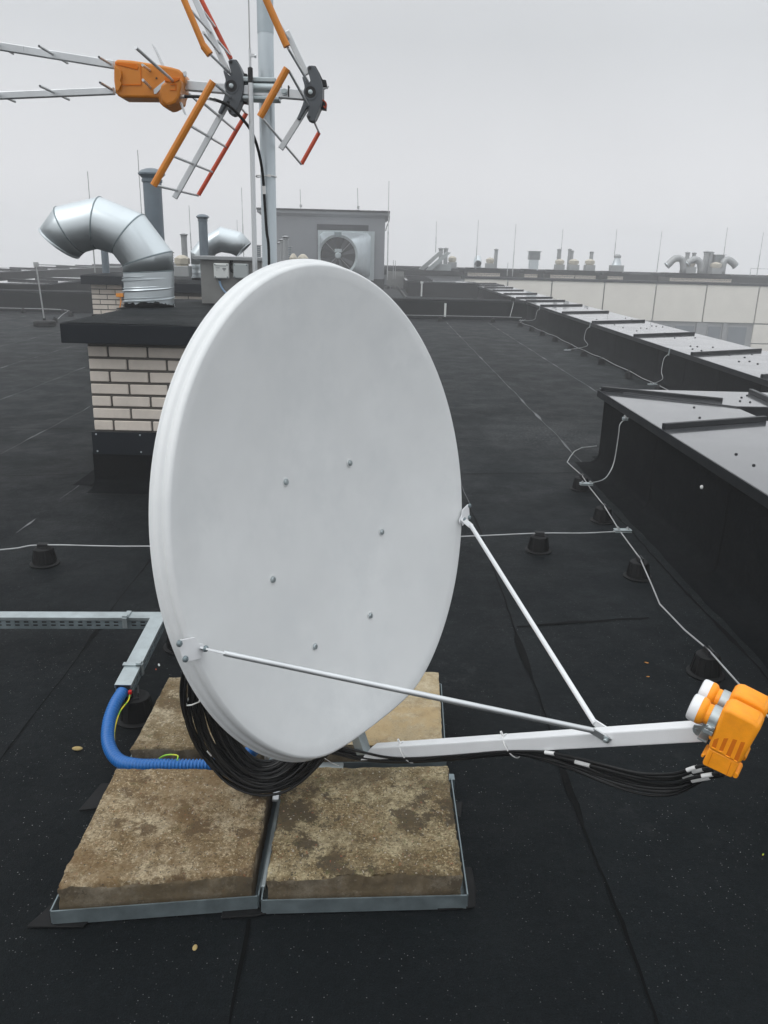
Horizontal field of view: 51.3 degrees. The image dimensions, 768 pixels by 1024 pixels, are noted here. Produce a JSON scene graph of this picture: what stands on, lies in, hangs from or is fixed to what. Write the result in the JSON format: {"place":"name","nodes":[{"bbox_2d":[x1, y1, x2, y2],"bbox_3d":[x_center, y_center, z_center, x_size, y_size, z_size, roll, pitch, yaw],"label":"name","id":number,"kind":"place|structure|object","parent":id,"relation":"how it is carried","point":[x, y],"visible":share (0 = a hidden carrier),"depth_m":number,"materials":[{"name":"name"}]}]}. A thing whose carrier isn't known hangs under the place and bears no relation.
{"place":"outdoors","nodes":[
{"label":"outdoors","id":0,"kind":"place"},
{"bbox_2d":[0,268,767,1023],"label":"roof deck","id":1,"kind":"structure","parent":0,"point":[596,902],"depth_m":2.59,"materials":[{"name":"asphalt"}]},
{"bbox_2d":[29,543,59,568],"bbox_3d":[-1.786,0.220,4.202,0.150,0.116,0.150,3,18,3],"label":"cone support","id":2,"kind":"object","parent":1,"relation":"on","point":[44,556],"visible":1,"depth_m":4.17,"materials":[{"name":"black rubber"}]},
{"bbox_2d":[33,262,55,326],"bbox_3d":[-7.047,-4.479,16.474,0.450,1.268,0.450,1,18,-1],"label":"wire stand","id":3,"kind":"object","parent":1,"relation":"on","point":[44,322],"visible":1,"depth_m":16.47,"materials":[{"name":"grey metal"}]},
{"bbox_2d":[39,264,119,267],"bbox_3d":[-6.544,-5.422,17.656,0.334,0.103,3.030,6,18,14],"label":"lightning wire","id":4,"kind":"object","parent":3,"relation":"attached to","point":[76,266],"visible":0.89,"depth_m":17.01,"materials":[{"name":"metal"}]},
{"bbox_2d":[0,277,91,290],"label":"parapet","id":5,"kind":"structure","parent":1,"relation":"on","point":[61,283],"depth_m":22.46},
{"bbox_2d":[27,902,87,927],"bbox_3d":[-0.804,1.004,2.016,0.147,0.004,0.108,1,18,-1],"label":"rubber mat","id":6,"kind":"object","parent":1,"relation":"on","point":[43,919],"visible":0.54,"depth_m":1.98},
{"bbox_2d":[72,746,82,750],"bbox_3d":[-1.021,0.787,2.663,0.036,0.011,0.018,1,18,-1],"label":"pebble","id":7,"kind":"object","parent":1,"relation":"on","point":[76,748],"visible":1,"depth_m":2.66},
{"bbox_2d":[0,263,175,280],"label":"parapet","id":8,"kind":"structure","parent":1,"relation":"on","point":[31,273],"depth_m":35.17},
{"bbox_2d":[87,171,95,272],"bbox_3d":[-5.328,-5.261,14.563,0.029,1.732,0.024,1,18,-1],"label":"air terminal","id":9,"kind":"object","parent":1,"relation":"on","point":[93,250],"visible":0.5,"depth_m":14.72,"materials":[{"name":"metal"}]},
{"bbox_2d":[79,783,109,810],"bbox_3d":[-0.843,0.867,2.437,0.126,0.004,0.132,1,18,-1],"label":"rubber mat","id":10,"kind":"object","parent":1,"relation":"on","point":[93,800],"visible":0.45,"depth_m":2.42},
{"bbox_2d":[80,272,123,343],"bbox_3d":[-4.256,-3.877,14.987,1.757,1.165,3.363,1,18,-1],"label":"chimney","id":11,"kind":"object","parent":1,"relation":"on","point":[106,288],"visible":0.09,"depth_m":13.48,"materials":[{"name":"beige brick"}]},
{"bbox_2d":[101,250,109,272],"bbox_3d":[-4.903,-4.762,13.991,0.180,1.176,0.180,1,18,-1],"label":"vent pipe","id":12,"kind":"object","parent":11,"relation":"on","point":[105,261],"depth_m":14.06,"materials":[{"name":"grey metal"}]},
{"bbox_2d":[116,293,123,307],"bbox_3d":[-4.438,-3.556,13.478,0.120,0.251,0.080,1,18,-1],"label":"warning tag","id":13,"kind":"object","parent":11,"relation":"attached to","point":[120,295],"visible":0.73,"depth_m":13.42,"materials":[{"name":"orange plastic"}]},
{"bbox_2d":[180,233,187,256],"bbox_3d":[-3.790,-4.890,15.216,0.154,0.783,0.154,1,18,-1],"label":"vent pipe","id":14,"kind":"object","parent":11,"relation":"on","point":[184,244],"visible":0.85,"depth_m":15.12,"materials":[{"name":"grey plastic"}]},
{"bbox_2d":[116,685,153,728],"bbox_3d":[-0.880,0.681,2.842,0.150,0.116,0.150,-4,19,-17],"label":"cone support","id":15,"kind":"object","parent":1,"relation":"on","point":[136,710],"visible":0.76,"depth_m":2.80,"materials":[{"name":"black rubber"}]},
{"bbox_2d":[114,617,164,696],"bbox_3d":[-0.913,0.536,3.029,0.073,0.069,0.507,1,18,-1],"label":"cable trunking","id":16,"kind":"object","parent":15,"relation":"on","point":[132,671],"visible":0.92,"depth_m":2.98,"materials":[{"name":"metal"}]},
{"bbox_2d":[60,299,214,493],"bbox_3d":[-1.370,-1.094,6.616,1.627,1.148,2.832,1,18,-1],"label":"chimney","id":17,"kind":"object","parent":1,"relation":"on","point":[135,355],"visible":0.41,"depth_m":5.43,"materials":[{"name":"beige brick"}]},
{"bbox_2d":[38,196,174,309],"bbox_3d":[-2.171,-2.055,6.369,1.076,0.856,0.523,1,18,-1],"label":"exhaust duct","id":18,"kind":"object","parent":17,"relation":"on","point":[135,244],"visible":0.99,"depth_m":6.20,"materials":[{"name":"metal"}]},
{"bbox_2d":[138,168,164,240],"bbox_3d":[-2.012,-2.413,7.040,0.226,1.134,0.226,1,18,-1],"label":"vent pipe","id":19,"kind":"object","parent":17,"relation":"on","point":[153,204],"visible":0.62,"depth_m":6.89,"materials":[{"name":"grey plastic"}]},
{"bbox_2d":[192,256,261,303],"bbox_3d":[-1.341,-2.083,7.223,0.722,0.426,0.648,1,18,-1],"label":"steel cabinet","id":20,"kind":"object","parent":17,"relation":"on","point":[221,276],"visible":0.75,"depth_m":6.97,"materials":[{"name":"grey metal"}]},
{"bbox_2d":[122,277,201,298],"bbox_3d":[-2.595,-3.127,12.819,2.457,1.150,2.766,1,18,-1],"label":"chimney","id":21,"kind":"object","parent":1,"relation":"on","point":[187,288],"visible":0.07,"depth_m":11.48,"materials":[{"name":"beige brick"}]},
{"bbox_2d":[137,150,141,212],"bbox_3d":[-3.632,-4.485,11.985,0.018,1.720,0.020,1,18,-1],"label":"air terminal","id":22,"kind":"object","parent":21,"relation":"on","point":[139,181],"visible":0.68,"depth_m":11.85,"materials":[{"name":"metal"}]},
{"bbox_2d":[174,255,191,276],"bbox_3d":[-3.055,-3.731,12.126,0.231,0.315,0.243,1,18,-1],"label":"roof vent","id":23,"kind":"object","parent":21,"relation":"on","point":[182,268],"visible":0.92,"depth_m":12.04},
{"bbox_2d":[196,214,208,272],"bbox_3d":[-2.691,-3.933,11.957,0.191,0.977,0.191,1,18,-1],"label":"vent pipe","id":24,"kind":"object","parent":21,"relation":"on","point":[203,233],"visible":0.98,"depth_m":11.85,"materials":[{"name":"grey metal"}]},
{"bbox_2d":[190,227,250,279],"bbox_3d":[-2.551,-3.977,12.365,0.997,0.817,0.462,1,18,-1],"label":"exhaust duct","id":25,"kind":"object","parent":21,"relation":"on","point":[229,241],"visible":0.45,"depth_m":12.19,"materials":[{"name":"metal"}]},
{"bbox_2d":[163,636,174,654],"bbox_3d":[-0.852,0.516,3.357,0.150,0.116,0.150,15,22,36],"label":"cone support","id":26,"kind":"object","parent":1,"relation":"on","point":[167,648],"visible":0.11,"depth_m":3.32,"materials":[{"name":"black rubber"}]},
{"bbox_2d":[0,611,165,628],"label":"cable trunking","id":27,"kind":"object","parent":26,"relation":"on","point":[70,620],"visible":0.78,"depth_m":3.26,"materials":[{"name":"metal"}]},
{"bbox_2d":[221,901,266,918],"bbox_3d":[-0.318,1.005,2.051,0.188,0.004,0.079,-1,18,-6],"label":"rubber mat","id":28,"kind":"object","parent":1,"relation":"on","point":[242,913],"visible":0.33,"depth_m":2.02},
{"bbox_2d":[50,683,467,923],"bbox_3d":[-0.308,0.809,2.504,1.061,0.099,1.135,1,18,-1],"label":"ballast frame","id":29,"kind":"object","parent":1,"relation":"on","point":[220,905],"visible":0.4,"depth_m":2.03,"materials":[{"name":"metal"}]},
{"bbox_2d":[57,769,272,909],"bbox_3d":[-0.570,0.891,2.207,0.482,0.099,0.488,1,18,-1],"label":"concrete slab","id":30,"kind":"object","parent":29,"relation":"in","point":[159,835],"depth_m":2.11,"materials":[{"name":"concrete"}]},
{"bbox_2d":[248,0,268,759],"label":"lightning tube","id":31,"kind":"object","parent":30,"relation":"on","point":[252,163],"visible":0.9,"depth_m":1.83,"materials":[{"name":"metal"}]},
{"bbox_2d":[179,671,338,796],"bbox_3d":[-0.339,0.524,2.227,0.470,0.589,0.123,1,18,-1],"label":"cable coil","id":32,"kind":"object","parent":30,"relation":"on","point":[238,765],"visible":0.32,"depth_m":2.26,"materials":[{"name":"rubber"}]},
{"bbox_2d":[101,685,258,769],"bbox_3d":[-0.726,0.714,2.579,0.720,0.142,0.297,15,22,35],"label":"blue conduit","id":33,"kind":"object","parent":29,"relation":"on","point":[115,757],"visible":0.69,"depth_m":2.51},
{"bbox_2d":[114,695,178,760],"bbox_3d":[-0.808,0.739,2.601,0.145,0.102,0.440,-12,22,-36],"label":"earth wire","id":34,"kind":"object","parent":33,"relation":"on","point":[115,728],"visible":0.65,"depth_m":2.67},
{"bbox_2d":[129,677,264,759],"bbox_3d":[-0.568,0.715,2.760,0.467,0.094,0.492,1,18,-1],"label":"concrete slab","id":35,"kind":"object","parent":29,"relation":"in","point":[164,731],"depth_m":2.60,"materials":[{"name":"concrete"}]},
{"bbox_2d":[257,0,276,759],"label":"mast","id":36,"kind":"object","parent":29,"relation":"on","point":[265,29],"visible":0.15,"depth_m":1.91,"materials":[{"name":"metal"}]},
{"bbox_2d":[0,0,328,198],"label":"tv antenna","id":37,"kind":"object","parent":36,"relation":"attached to","point":[162,84],"visible":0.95,"depth_m":1.80,"materials":[{"name":"metal"}]},
{"bbox_2d":[180,94,276,264],"bbox_3d":[-0.354,-0.357,2.013,0.248,1.228,0.106,-14,23,-40],"label":"antenna cable","id":38,"kind":"object","parent":36,"relation":"attached to","point":[233,109],"visible":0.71,"depth_m":1.91,"materials":[{"name":"rubber"}]},
{"bbox_2d":[149,259,767,777],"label":"satellite dish","id":39,"kind":"object","parent":36,"relation":"attached to","point":[307,513],"visible":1,"depth_m":1.89,"materials":[{"name":"paint"}]},
{"bbox_2d":[397,738,412,762],"bbox_3d":[0.061,0.614,2.061,0.046,0.056,0.045,-7,20,-25],"label":"cable tie","id":40,"kind":"object","parent":39,"relation":"attached to","point":[398,740],"visible":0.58,"depth_m":2.06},
{"bbox_2d":[500,731,519,757],"bbox_3d":[0.298,0.541,1.867,0.046,0.056,0.045,-7,20,-25],"label":"cable tie","id":41,"kind":"object","parent":39,"relation":"attached to","point":[501,733],"visible":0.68,"depth_m":1.86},
{"bbox_2d":[331,747,725,796],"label":"lnb cables","id":42,"kind":"object","parent":39,"relation":"hanging from","point":[625,778],"visible":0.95,"depth_m":1.75,"materials":[{"name":"black plastic"}]},
{"bbox_2d":[266,766,462,898],"bbox_3d":[-0.054,0.891,2.250,0.509,0.098,0.480,1,18,-1],"label":"concrete slab","id":43,"kind":"object","parent":29,"relation":"in","point":[364,832],"depth_m":2.15,"materials":[{"name":"concrete"}]},
{"bbox_2d":[324,672,441,761],"bbox_3d":[-0.039,0.716,2.800,0.493,0.094,0.489,1,18,-1],"label":"concrete slab","id":44,"kind":"object","parent":29,"relation":"in","point":[409,718],"depth_m":2.69,"materials":[{"name":"concrete"}]},
{"bbox_2d":[0,289,526,320],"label":"parapet","id":45,"kind":"structure","parent":1,"relation":"on","point":[13,300],"depth_m":21.07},
{"bbox_2d":[257,245,261,256],"bbox_3d":[-3.292,-6.606,20.969,0.159,0.745,0.159,1,18,-1],"label":"louvred cowl","id":46,"kind":"object","parent":45,"relation":"on","point":[258,250],"visible":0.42,"depth_m":20.85,"materials":[{"name":"metal"}]},
{"bbox_2d":[288,246,291,259],"bbox_3d":[-2.916,-7.740,24.808,0.136,0.966,0.136,1,18,-1],"label":"louvred cowl","id":47,"kind":"object","parent":1,"relation":"on","point":[289,251],"visible":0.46,"depth_m":24.67,"materials":[{"name":"metal"}]},
{"bbox_2d":[256,207,389,288],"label":"fan house","id":48,"kind":"structure","parent":1,"relation":"on","point":[353,240],"depth_m":37.64,"materials":[{"name":"metal"}]},
{"bbox_2d":[358,210,389,230],"bbox_3d":[-0.482,-13.618,37.370,1.496,0.898,0.036,1,18,-1],"label":"roof cable","id":49,"kind":"object","parent":48,"relation":"hanging from","point":[377,211],"visible":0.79,"depth_m":37.24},
{"bbox_2d":[387,192,388,279],"bbox_3d":[0.190,-12.584,35.870,0.070,4.185,0.052,1,18,-1],"label":"air terminal","id":50,"kind":"object","parent":1,"relation":"on","point":[388,236],"visible":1,"depth_m":35.94,"materials":[{"name":"metal"}]},
{"bbox_2d":[386,271,403,287],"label":"wall","id":51,"kind":"structure","parent":1,"relation":"on","point":[397,280],"depth_m":39.59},
{"bbox_2d":[385,285,407,297],"bbox_3d":[0.709,-9.741,35.295,0.577,0.087,11.344,0,18,-4],"label":"roof cable","id":52,"kind":"object","parent":1,"relation":"on","point":[402,292],"visible":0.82,"depth_m":36.53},
{"bbox_2d":[402,275,478,297],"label":"parapet","id":53,"kind":"structure","parent":1,"relation":"on","point":[442,289],"depth_m":32.08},
{"bbox_2d":[437,867,475,910],"bbox_3d":[0.189,0.995,2.123,0.108,0.004,0.162,1,18,-1],"label":"rubber mat","id":54,"kind":"object","parent":1,"relation":"on","point":[471,888],"visible":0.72,"depth_m":2.11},
{"bbox_2d":[455,802,462,816],"bbox_3d":[0.195,0.899,2.421,0.092,0.004,0.070,1,18,-1],"label":"rubber mat","id":55,"kind":"object","parent":1,"relation":"on","point":[458,806],"visible":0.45,"depth_m":2.42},
{"bbox_2d":[419,315,521,317],"bbox_3d":[-1.265,-5.106,20.596,9.778,0.012,0.089,0,18,-5],"label":"lightning wire","id":56,"kind":"object","parent":1,"relation":"on","point":[472,316],"visible":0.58,"depth_m":20.93,"materials":[{"name":"metal"}]},
{"bbox_2d":[525,531,550,554],"bbox_3d":[0.886,0.168,4.577,0.150,0.116,0.150,4,18,9],"label":"cone support","id":57,"kind":"object","parent":1,"relation":"on","point":[538,543],"visible":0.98,"depth_m":4.54,"materials":[{"name":"black rubber"}]},
{"bbox_2d":[0,531,625,549],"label":"lightning wire","id":58,"kind":"object","parent":57,"relation":"on","point":[461,536],"visible":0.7,"depth_m":4.48,"materials":[{"name":"metal"}]},
{"bbox_2d":[570,473,590,491],"bbox_3d":[1.435,-0.218,5.821,0.150,0.116,0.150,1,18,-1],"label":"cone support","id":59,"kind":"object","parent":1,"relation":"on","point":[576,486],"visible":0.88,"depth_m":5.78,"materials":[{"name":"black rubber"}]},
{"bbox_2d":[580,350,587,356],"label":"cone support","id":60,"kind":"object","parent":1,"relation":"on","point":[583,353],"visible":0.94,"depth_m":13.78,"materials":[{"name":"black rubber"}]},
{"bbox_2d":[597,357,605,364],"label":"cone support","id":61,"kind":"object","parent":1,"relation":"on","point":[601,361],"visible":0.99,"depth_m":12.79,"materials":[{"name":"black rubber"}]},
{"bbox_2d":[590,503,613,524],"bbox_3d":[1.403,0.005,5.126,0.150,0.116,0.150,1,18,-1],"label":"cone support","id":62,"kind":"object","parent":1,"relation":"on","point":[601,516],"visible":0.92,"depth_m":5.09,"materials":[{"name":"black rubber"}]},
{"bbox_2d":[473,283,767,392],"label":"parapet","id":63,"kind":"structure","parent":1,"relation":"on","point":[693,361],"depth_m":12.22,"materials":[{"name":"metal"}]},
{"bbox_2d":[623,370,633,378],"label":"cone support","id":64,"kind":"object","parent":1,"relation":"on","point":[628,374],"visible":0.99,"depth_m":11.34,"materials":[{"name":"black rubber"}]},
{"bbox_2d":[623,555,651,581],"bbox_3d":[1.348,0.292,4.230,0.150,0.116,0.150,1,18,-1],"label":"cone support","id":65,"kind":"object","parent":1,"relation":"on","point":[635,572],"visible":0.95,"depth_m":4.19,"materials":[{"name":"black rubber"}]},
{"bbox_2d":[575,386,767,668],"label":"parapet","id":66,"kind":"structure","parent":1,"relation":"on","point":[676,449],"depth_m":4.74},
{"bbox_2d":[592,417,628,482],"bbox_3d":[1.585,-0.449,5.621,0.421,0.469,0.048,-13,23,-39],"label":"lightning wire","id":67,"kind":"object","parent":66,"relation":"attached to","point":[615,453],"visible":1,"depth_m":5.67,"materials":[{"name":"metal"}]},
{"bbox_2d":[686,645,724,682],"bbox_3d":[1.313,0.607,3.249,0.150,0.116,0.150,1,18,-1],"label":"cone support","id":68,"kind":"object","parent":1,"relation":"on","point":[703,665],"visible":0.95,"depth_m":3.21,"materials":[{"name":"black rubber"}]},
{"bbox_2d":[567,446,767,717],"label":"lightning wire","id":69,"kind":"object","parent":68,"relation":"on","point":[711,653],"visible":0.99,"depth_m":3.81,"materials":[{"name":"metal"}]},
{"bbox_2d":[579,481,592,485],"bbox_3d":[1.412,-0.203,5.584,0.090,0.030,0.040,0,18,-3],"label":"wire clamp","id":70,"kind":"object","parent":69,"relation":"attached to","point":[589,483],"visible":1,"depth_m":5.58,"materials":[{"name":"metal"}]},
{"bbox_2d":[613,527,631,532],"bbox_3d":[1.387,0.101,4.647,0.100,0.030,0.040,0,18,-3],"label":"wire clamp","id":71,"kind":"object","parent":69,"relation":"attached to","point":[628,530],"visible":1,"depth_m":4.64,"materials":[{"name":"metal"}]},
{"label":"cone support","id":72,"kind":"object","parent":1,"relation":"on","visible":0},
{"bbox_2d":[522,320,666,389],"bbox_3d":[3.492,-2.718,13.589,0.318,0.019,14.301,1,18,-1],"label":"lightning wire","id":73,"kind":"object","parent":72,"relation":"on","point":[603,358],"visible":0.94,"depth_m":12.60,"materials":[{"name":"metal"}]},
{"bbox_2d":[0,0,767,274],"label":"sky","id":74,"kind":"structure","parent":0,"point":[588,121],"materials":[{"name":"grey"}]},
{"bbox_2d":[474,255,481,267],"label":"exhaust duct","id":75,"kind":"object","parent":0,"point":[477,263],"visible":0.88,"depth_m":44.44,"materials":[{"name":"metal"}]},
{"bbox_3d":[-2.102,-5.138,19.107,2.207,1.144,1.967,1,18,-1],"label":"chimney","id":76,"kind":"object","parent":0,"visible":0},
{"bbox_2d":[277,242,279,261],"bbox_3d":[-2.545,-6.247,19.618,0.174,0.727,0.174,1,18,-1],"label":"vent pipe","id":77,"kind":"object","parent":76,"relation":"on","point":[278,243],"visible":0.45,"depth_m":19.52,"materials":[{"name":"grey plastic"}]},
{"bbox_2d":[279,239,282,260],"bbox_3d":[-2.428,-6.121,19.134,0.174,0.790,0.174,1,18,-1],"label":"vent pipe","id":78,"kind":"object","parent":76,"relation":"on","point":[281,249],"visible":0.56,"depth_m":19.04,"materials":[{"name":"grey plastic"}]},
{"bbox_2d":[282,236,288,260],"bbox_3d":[-2.291,-5.993,18.650,0.174,0.850,0.174,1,18,-1],"label":"vent pipe","id":79,"kind":"object","parent":76,"relation":"on","point":[285,247],"visible":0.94,"depth_m":18.55,"materials":[{"name":"grey plastic"}]},
{"bbox_2d":[297,254,307,258],"bbox_3d":[-1.935,-5.872,19.111,0.272,0.555,0.287,1,18,-1],"label":"roof vent","id":80,"kind":"object","parent":76,"relation":"on","point":[302,256],"visible":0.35,"depth_m":18.96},
{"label":"ground","id":81,"kind":"structure","parent":0,"visible":0},
{"bbox_2d":[384,265,767,350],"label":"building","id":82,"kind":"structure","parent":81,"relation":"on","point":[735,311],"depth_m":42.74,"materials":[{"name":"beige concrete"}]},
{"bbox_2d":[419,251,450,270],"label":"smoke hatch","id":83,"kind":"object","parent":82,"relation":"on","point":[435,265],"visible":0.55,"depth_m":43.93,"materials":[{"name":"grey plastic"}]},
{"bbox_2d":[443,248,448,263],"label":"vent pipe","id":84,"kind":"object","parent":82,"relation":"on","point":[446,258],"visible":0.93,"depth_m":45.01,"materials":[{"name":"grey plastic"}]},
{"bbox_2d":[448,256,456,267],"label":"roof vent","id":85,"kind":"object","parent":82,"relation":"on","point":[452,261],"visible":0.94,"depth_m":44.40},
{"bbox_2d":[459,267,505,276],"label":"chimney","id":86,"kind":"object","parent":82,"relation":"on","point":[489,272],"visible":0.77,"depth_m":44.12,"materials":[{"name":"beige"}]},
{"bbox_2d":[485,258,494,267],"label":"roof vent","id":87,"kind":"object","parent":86,"relation":"on","point":[489,263],"visible":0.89,"depth_m":44.43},
{"bbox_2d":[494,249,498,267],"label":"vent pipe","id":88,"kind":"object","parent":86,"relation":"on","point":[495,255],"visible":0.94,"depth_m":44.35,"materials":[{"name":"grey plastic"}]},
{"bbox_2d":[513,269,543,277],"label":"chimney","id":89,"kind":"object","parent":82,"relation":"on","point":[530,273],"visible":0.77,"depth_m":44.16,"materials":[{"name":"beige"}]},
{"bbox_2d":[528,251,541,269],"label":"louvred cowl","id":90,"kind":"object","parent":89,"relation":"on","point":[534,257],"visible":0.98,"depth_m":44.37,"materials":[{"name":"metal"}]},
{"bbox_2d":[538,269,580,278],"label":"chimney","id":91,"kind":"object","parent":82,"relation":"on","point":[551,273],"visible":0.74,"depth_m":44.18,"materials":[{"name":"beige"}]},
{"bbox_2d":[554,259,564,269],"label":"roof vent","id":92,"kind":"object","parent":91,"relation":"on","point":[558,265],"visible":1,"depth_m":44.47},
{"bbox_2d":[566,249,571,269],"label":"vent pipe","id":93,"kind":"object","parent":91,"relation":"on","point":[569,255],"visible":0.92,"depth_m":45.03,"materials":[{"name":"grey plastic"}]},
{"bbox_2d":[571,270,601,278],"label":"chimney","id":94,"kind":"object","parent":82,"relation":"on","point":[587,274],"visible":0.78,"depth_m":44.18,"materials":[{"name":"beige"}]},
{"bbox_2d":[567,259,579,269],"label":"roof vent","id":95,"kind":"object","parent":94,"relation":"on","point":[573,264],"visible":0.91,"depth_m":44.45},
{"bbox_2d":[583,259,594,270],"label":"roof vent","id":96,"kind":"object","parent":94,"relation":"on","point":[589,265],"visible":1,"depth_m":44.48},
{"bbox_2d":[598,271,629,279],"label":"chimney","id":97,"kind":"object","parent":82,"relation":"on","point":[610,275],"visible":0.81,"depth_m":44.22,"materials":[{"name":"beige"}]},
{"bbox_2d":[608,254,623,272],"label":"bottle vent","id":98,"kind":"object","parent":97,"relation":"on","point":[616,265],"visible":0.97,"depth_m":44.44,"materials":[{"name":"metal"}]},
{"bbox_2d":[674,324,695,331],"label":"window","id":99,"kind":"structure","parent":82,"relation":"in","point":[686,327],"depth_m":43.17,"materials":[{"name":"grey glass"}]},
{"bbox_2d":[652,272,738,282],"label":"chimney","id":100,"kind":"object","parent":82,"relation":"on","point":[692,277],"visible":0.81,"depth_m":44.27,"materials":[{"name":"beige brick"}]},
{"bbox_2d":[664,255,686,272],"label":"exhaust duct","id":101,"kind":"object","parent":100,"relation":"on","point":[672,260],"visible":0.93,"depth_m":44.61,"materials":[{"name":"metal"}]},
{"bbox_2d":[686,263,695,272],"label":"roof vent","id":102,"kind":"object","parent":100,"relation":"on","point":[691,269],"visible":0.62,"depth_m":44.77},
{"bbox_2d":[686,256,704,273],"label":"exhaust duct","id":103,"kind":"object","parent":100,"relation":"on","point":[699,261],"visible":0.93,"depth_m":44.62,"materials":[{"name":"metal"}]},
{"bbox_2d":[703,251,709,273],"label":"vent pipe","id":104,"kind":"object","parent":100,"relation":"on","point":[706,257],"visible":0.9,"depth_m":45.09,"materials":[{"name":"grey metal"}]},
{"bbox_2d":[707,251,714,273],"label":"vent pipe","id":105,"kind":"object","parent":100,"relation":"on","point":[711,257],"visible":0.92,"depth_m":45.09,"materials":[{"name":"grey metal"}]},
{"bbox_2d":[708,262,722,273],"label":"roof vent","id":106,"kind":"object","parent":100,"relation":"on","point":[715,268],"visible":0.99,"depth_m":44.54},
{"bbox_2d":[712,254,724,262],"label":"louvred cowl","id":107,"kind":"object","parent":100,"relation":"on","point":[717,258],"visible":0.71,"depth_m":44.85,"materials":[{"name":"metal"}]},
{"bbox_2d":[720,256,738,273],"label":"exhaust duct","id":108,"kind":"object","parent":100,"relation":"on","point":[731,262],"visible":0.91,"depth_m":44.63,"materials":[{"name":"metal"}]},
{"bbox_2d":[706,325,721,338],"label":"window","id":109,"kind":"structure","parent":82,"relation":"in","point":[714,331],"depth_m":43.24,"materials":[{"name":"grey glass"}]},
{"bbox_2d":[726,325,747,345],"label":"window","id":110,"kind":"structure","parent":82,"relation":"in","point":[735,334],"depth_m":43.29,"materials":[{"name":"grey glass"}]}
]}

